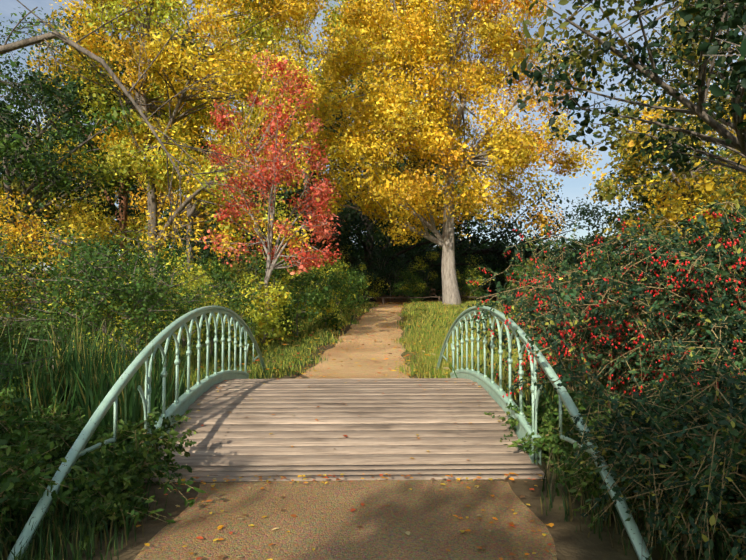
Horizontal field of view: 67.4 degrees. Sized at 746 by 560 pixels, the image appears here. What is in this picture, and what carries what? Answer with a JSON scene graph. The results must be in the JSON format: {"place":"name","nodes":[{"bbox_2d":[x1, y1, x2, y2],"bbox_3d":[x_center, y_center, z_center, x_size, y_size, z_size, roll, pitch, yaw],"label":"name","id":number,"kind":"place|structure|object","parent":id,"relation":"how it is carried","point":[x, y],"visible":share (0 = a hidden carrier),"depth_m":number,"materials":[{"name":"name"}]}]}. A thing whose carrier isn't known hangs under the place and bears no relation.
{"place":"outdoors","nodes":[
{"label":"outdoors","id":0,"kind":"place"},
{"bbox_2d":[0,105,72,255],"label":"tree","id":1,"kind":"object","parent":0,"point":[17,187],"depth_m":35.66,"materials":[{"name":"plant"}]},
{"bbox_2d":[0,187,85,347],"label":"yellow shrub","id":2,"kind":"object","parent":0,"point":[14,229],"depth_m":13.51,"materials":[{"name":"yellow plant"}]},
{"bbox_2d":[0,0,271,284],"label":"dead branches","id":3,"kind":"object","parent":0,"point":[20,44],"visible":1,"depth_m":11.94,"materials":[{"name":"brown wood"}]},
{"bbox_2d":[142,378,545,481],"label":"bridge deck planks","id":4,"kind":"object","parent":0,"point":[381,431],"visible":0.85,"depth_m":4.92,"materials":[{"name":"brown wood"}]},
{"bbox_2d":[0,270,738,559],"bbox_3d":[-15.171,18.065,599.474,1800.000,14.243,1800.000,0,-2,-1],"label":"ground","id":5,"kind":"structure","parent":0,"point":[570,543],"depth_m":3.45,"materials":[{"name":"green plant"}]},
{"bbox_2d":[0,189,24,215],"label":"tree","id":6,"kind":"object","parent":5,"relation":"on","point":[3,191],"visible":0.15,"depth_m":24.96,"materials":[{"name":"yellow plant"}]},
{"bbox_2d":[2,117,57,229],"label":"tree","id":7,"kind":"object","parent":5,"relation":"on","point":[32,137],"depth_m":61.84,"materials":[{"name":"green plant"}]},
{"bbox_2d":[0,111,118,290],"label":"tree","id":8,"kind":"object","parent":5,"relation":"on","point":[110,222],"depth_m":54.94,"materials":[{"name":"yellow plant"}]},
{"bbox_2d":[0,7,141,322],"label":"olive tree","id":9,"kind":"object","parent":5,"relation":"on","point":[64,185],"depth_m":20.58,"materials":[{"name":"green plant"}]},
{"bbox_2d":[24,7,212,279],"bbox_3d":[-11.965,-5.625,26.927,8.428,14.861,8.762,0,-2,-1],"label":"tree","id":10,"kind":"object","parent":5,"relation":"on","point":[80,139],"depth_m":26.18,"materials":[{"name":"yellow plant"}]},
{"bbox_2d":[78,113,225,259],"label":"tree","id":11,"kind":"object","parent":5,"relation":"on","point":[139,202],"depth_m":57.58,"materials":[{"name":"yellow plant"}]},
{"bbox_2d":[26,0,324,320],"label":"oak tree","id":12,"kind":"object","parent":5,"relation":"on","point":[295,14],"depth_m":20.94,"materials":[{"name":"yellow plant"}]},
{"bbox_2d":[117,0,279,283],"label":"gold tree","id":13,"kind":"object","parent":5,"relation":"on","point":[223,105],"depth_m":46.06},
{"bbox_2d":[199,47,341,343],"bbox_3d":[-2.679,-2.053,14.799,3.925,8.228,3.426,0,-2,-1],"label":"small tree","id":14,"kind":"object","parent":5,"relation":"on","point":[319,202],"depth_m":14.80,"materials":[{"name":"red plant"}]},
{"bbox_2d":[195,190,350,260],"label":"tree","id":15,"kind":"object","parent":5,"relation":"on","point":[257,202],"depth_m":51.76,"materials":[{"name":"plant"}]},
{"bbox_2d":[188,0,428,265],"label":"gold tree","id":16,"kind":"object","parent":5,"relation":"on","point":[331,22],"depth_m":42.30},
{"bbox_2d":[0,375,647,559],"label":"shrubs","id":17,"kind":"object","parent":5,"relation":"on","point":[117,494],"depth_m":3.69,"materials":[{"name":"green plant"}]},
{"bbox_2d":[0,311,655,458],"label":"reeds","id":18,"kind":"object","parent":5,"relation":"on","point":[96,383],"visible":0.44,"depth_m":6.39,"materials":[{"name":"green plant"}]},
{"bbox_2d":[253,57,405,243],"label":"tree","id":19,"kind":"object","parent":5,"relation":"on","point":[321,157],"depth_m":58.63,"materials":[{"name":"plant"}]},
{"bbox_2d":[7,306,651,559],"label":"bridge railings","id":20,"kind":"object","parent":5,"relation":"on","point":[181,404],"visible":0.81,"depth_m":4.94,"materials":[{"name":"green metal"}]},
{"bbox_2d":[136,300,553,559],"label":"fallen leaves","id":21,"kind":"object","parent":5,"relation":"on","point":[362,504],"visible":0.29,"depth_m":4.12,"materials":[{"name":"orange plant"}]},
{"bbox_2d":[134,304,556,559],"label":"path gravel","id":22,"kind":"structure","parent":5,"relation":"on","point":[426,510],"depth_m":3.37,"materials":[{"name":"brown gravel"}]},
{"bbox_2d":[0,189,704,428],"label":"shrubs","id":23,"kind":"object","parent":5,"relation":"on","point":[285,301],"depth_m":11.73,"materials":[{"name":"green plant"}]},
{"bbox_2d":[166,71,629,302],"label":"spreading tree","id":24,"kind":"object","parent":5,"relation":"on","point":[358,223],"depth_m":43.53,"materials":[{"name":"plant"}]},
{"bbox_2d":[346,180,462,294],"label":"tree","id":25,"kind":"object","parent":5,"relation":"on","point":[381,237],"depth_m":53.32,"materials":[{"name":"plant"}]},
{"bbox_2d":[332,102,484,251],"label":"tree","id":26,"kind":"object","parent":5,"relation":"on","point":[455,182],"depth_m":61.21,"materials":[{"name":"yellow plant"}]},
{"bbox_2d":[358,295,510,304],"bbox_3d":[4.542,1.274,32.779,19.644,0.815,0.554,0,-2,-3],"label":"rope fence","id":27,"kind":"object","parent":5,"relation":"on","point":[383,300],"visible":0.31,"depth_m":32.65,"materials":[{"name":"brown fabric"}]},
{"bbox_2d":[294,0,602,305],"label":"tree","id":28,"kind":"object","parent":5,"relation":"on","point":[416,12],"depth_m":28.35,"materials":[{"name":"yellow plant"}]},
{"bbox_2d":[457,199,745,559],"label":"barberry","id":29,"kind":"object","parent":5,"relation":"on","point":[715,497],"depth_m":3.60,"materials":[{"name":"green plant"}]},
{"bbox_2d":[466,209,745,404],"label":"red berries","id":30,"kind":"object","parent":29,"relation":"attached to","point":[738,220],"visible":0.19,"depth_m":4.62,"materials":[{"name":"plant"}]},
{"bbox_2d":[501,0,745,174],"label":"overhanging tree","id":31,"kind":"object","parent":5,"relation":"on","point":[735,19],"depth_m":7.65,"materials":[{"name":"green plant"}]},
{"bbox_2d":[614,0,745,244],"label":"gold tree","id":32,"kind":"object","parent":5,"relation":"on","point":[723,192],"depth_m":23.41,"materials":[{"name":"plant"}]},
{"bbox_2d":[672,134,745,227],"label":"tree","id":33,"kind":"object","parent":5,"relation":"on","point":[723,156],"depth_m":50.64,"materials":[{"name":"yellow plant"}]},
{"bbox_2d":[0,300,743,559],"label":"grass","id":34,"kind":"structure","parent":0,"point":[437,336],"depth_m":10.03,"materials":[{"name":"green plant"}]},
{"bbox_2d":[0,108,744,299],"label":"backdrop","id":35,"kind":"structure","parent":0,"point":[641,199],"depth_m":69.85,"materials":[{"name":"green plant"}]},
{"bbox_2d":[0,0,745,269],"label":"sky","id":36,"kind":"structure","parent":0,"point":[573,187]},
{"bbox_2d":[583,81,745,247],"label":"tree","id":37,"kind":"object","parent":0,"point":[632,167],"depth_m":35.87,"materials":[{"name":"yellow plant"}]}
]}

